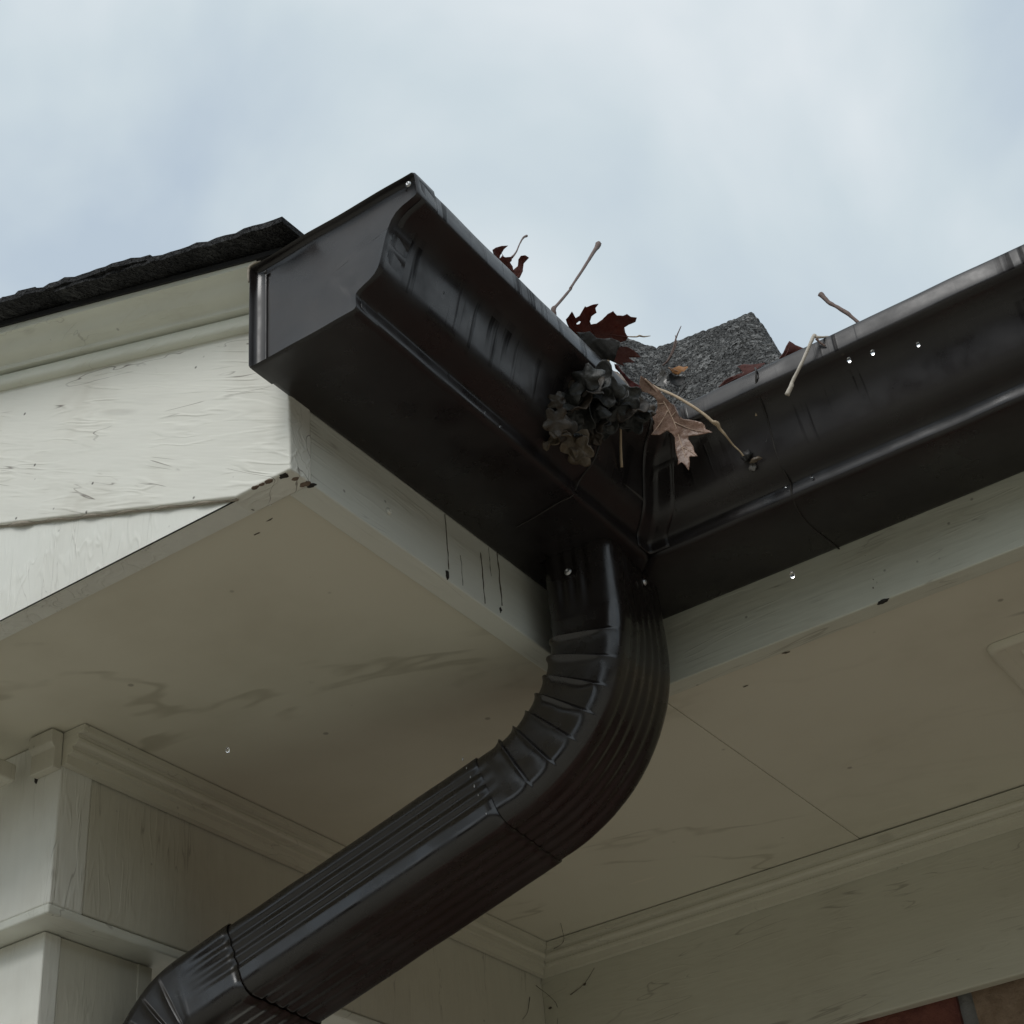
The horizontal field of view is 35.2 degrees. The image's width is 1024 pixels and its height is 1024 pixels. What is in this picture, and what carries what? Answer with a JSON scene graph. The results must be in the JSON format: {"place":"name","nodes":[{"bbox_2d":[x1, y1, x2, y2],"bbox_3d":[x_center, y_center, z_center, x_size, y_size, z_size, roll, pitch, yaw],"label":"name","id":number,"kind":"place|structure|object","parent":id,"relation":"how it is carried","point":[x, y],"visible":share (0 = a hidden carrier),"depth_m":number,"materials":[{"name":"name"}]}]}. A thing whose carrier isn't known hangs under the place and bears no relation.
{"place":"outdoors","nodes":[
{"label":"outdoors","id":0,"kind":"place"},
{"bbox_2d":[0,0,1023,372],"label":"sky","id":1,"kind":"structure","parent":0,"point":[726,160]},
{"label":"ground","id":2,"kind":"structure","parent":0,"visible":0},
{"bbox_2d":[0,217,1023,1023],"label":"house","id":3,"kind":"structure","parent":2,"relation":"on","point":[212,545],"depth_m":1.37,"materials":[{"name":"beige paint"}]},
{"bbox_2d":[123,538,669,1023],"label":"downspout","id":4,"kind":"object","parent":3,"relation":"attached to","point":[551,780],"visible":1,"depth_m":1.27,"materials":[{"name":"black metal"}]},
{"bbox_2d":[247,172,1023,618],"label":"rain gutter","id":5,"kind":"object","parent":3,"relation":"attached to","point":[367,336],"visible":0.91,"depth_m":1.23,"materials":[{"name":"black metal"}]},
{"bbox_2d":[492,235,528,277],"bbox_3d":[0.004,-0.208,1.258,0.022,0.070,0.054,-25,-40,24],"label":"oak leaf","id":6,"kind":"object","parent":5,"relation":"on","point":[517,271],"visible":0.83,"depth_m":1.24,"materials":[{"name":"brown plant"}]},
{"bbox_2d":[515,445,599,527],"bbox_3d":[0.037,-0.028,1.279,0.093,0.054,0.007,-25,-40,24],"label":"seam","id":7,"kind":"object","parent":5,"relation":"on","point":[589,467],"visible":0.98,"depth_m":1.27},
{"bbox_2d":[551,241,601,314],"bbox_3d":[0.056,-0.201,1.379,0.006,0.167,0.109,-25,-40,24],"label":"twig","id":8,"kind":"object","parent":5,"relation":"on","point":[593,252],"visible":0.85,"depth_m":1.38,"materials":[{"name":"brown wood"}]},
{"bbox_2d":[576,331,619,361],"bbox_3d":[0.071,-0.133,1.284,0.026,0.023,0.037,-25,-40,24],"label":"oak leaf","id":9,"kind":"object","parent":5,"relation":"on","point":[605,349],"visible":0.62,"depth_m":1.29,"materials":[{"name":"plant"}]},
{"bbox_2d":[542,360,656,466],"bbox_3d":[0.062,-0.085,1.256,0.066,0.109,0.111,-25,-40,24],"label":"curled leaf clump","id":10,"kind":"object","parent":5,"relation":"in","point":[624,407],"visible":1,"depth_m":1.24,"materials":[{"name":"plant"}]},
{"bbox_2d":[566,304,648,365],"bbox_3d":[0.094,-0.157,1.352,0.039,0.079,0.131,-31,-43,31],"label":"oak leaf","id":11,"kind":"object","parent":5,"relation":"on","point":[612,324],"visible":0.81,"depth_m":1.33,"materials":[{"name":"plant"}]},
{"bbox_2d":[619,429,622,466],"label":"twig","id":12,"kind":"object","parent":5,"relation":"in","point":[620,447],"visible":0.86,"depth_m":1.29,"materials":[{"name":"wood"}]},
{"bbox_2d":[639,376,711,469],"bbox_3d":[0.131,-0.070,1.304,0.054,0.082,0.022,4,-37,-13],"label":"oak leaf","id":13,"kind":"object","parent":5,"relation":"hanging from","point":[668,419],"visible":1,"depth_m":1.31,"materials":[{"name":"brown plant"}]},
{"bbox_2d":[674,383,687,403],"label":"twig","id":14,"kind":"object","parent":5,"relation":"on","point":[680,392],"visible":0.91,"depth_m":1.33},
{"bbox_2d":[616,312,781,411],"bbox_3d":[0.159,-0.146,1.443,0.186,0.204,0.089,-25,-40,24],"label":"torn shingle","id":15,"kind":"object","parent":5,"relation":"on","point":[713,358],"visible":0.69,"depth_m":1.43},
{"bbox_2d":[614,363,639,387],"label":"oak leaf","id":16,"kind":"object","parent":15,"relation":"on","point":[627,379],"visible":0.66,"depth_m":1.40,"materials":[{"name":"red plant"}]},
{"bbox_2d":[654,368,668,386],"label":"oak leaf","id":17,"kind":"object","parent":15,"relation":"on","point":[661,380],"visible":0.99,"depth_m":1.43,"materials":[{"name":"grey plant"}]},
{"bbox_2d":[662,326,680,365],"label":"twig","id":18,"kind":"object","parent":15,"relation":"on","point":[671,353],"visible":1,"depth_m":1.43,"materials":[{"name":"brown wood"}]},
{"bbox_2d":[668,372,685,385],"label":"oak leaf","id":19,"kind":"object","parent":15,"relation":"on","point":[675,380],"visible":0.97,"depth_m":1.41,"materials":[{"name":"black plant"}]},
{"bbox_2d":[668,366,687,374],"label":"oak leaf","id":20,"kind":"object","parent":15,"relation":"on","point":[678,370],"visible":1,"depth_m":1.43,"materials":[{"name":"orange plant"}]},
{"bbox_2d":[654,385,756,470],"bbox_3d":[0.148,-0.084,1.313,0.079,0.119,0.045,-12,-36,9],"label":"twig","id":21,"kind":"object","parent":5,"relation":"on","point":[752,466],"visible":0.98,"depth_m":1.28,"materials":[{"name":"wood"}]},
{"bbox_2d":[718,363,764,387],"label":"oak leaf","id":22,"kind":"object","parent":5,"relation":"on","point":[746,369],"visible":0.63,"depth_m":1.33,"materials":[{"name":"red plant"}]},
{"bbox_2d":[740,449,762,463],"bbox_3d":[0.191,-0.045,1.292,0.018,0.014,0.006,-25,-40,24],"label":"leaf crumb","id":23,"kind":"object","parent":5,"relation":"in","point":[747,453],"visible":1,"depth_m":1.29,"materials":[{"name":"brown plant"}]},
{"bbox_2d":[779,341,801,358],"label":"oak leaf","id":24,"kind":"object","parent":5,"relation":"on","point":[790,347],"visible":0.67,"depth_m":1.30,"materials":[{"name":"red plant"}]},
{"bbox_2d":[754,367,839,548],"bbox_3d":[0.229,-0.047,1.328,0.011,0.110,0.151,-21,-38,20],"label":"seam","id":25,"kind":"object","parent":5,"relation":"on","point":[790,484],"visible":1,"depth_m":1.29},
{"bbox_2d":[785,333,827,395],"bbox_3d":[0.230,-0.117,1.262,0.044,0.051,0.012,-13,-36,9],"label":"twig","id":26,"kind":"object","parent":5,"relation":"on","point":[791,384],"visible":1,"depth_m":1.26,"materials":[{"name":"beige wood"}]},
{"bbox_2d":[818,292,858,322],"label":"twig","id":27,"kind":"object","parent":5,"relation":"on","point":[821,295],"visible":1,"depth_m":1.29,"materials":[{"name":"brown wood"}]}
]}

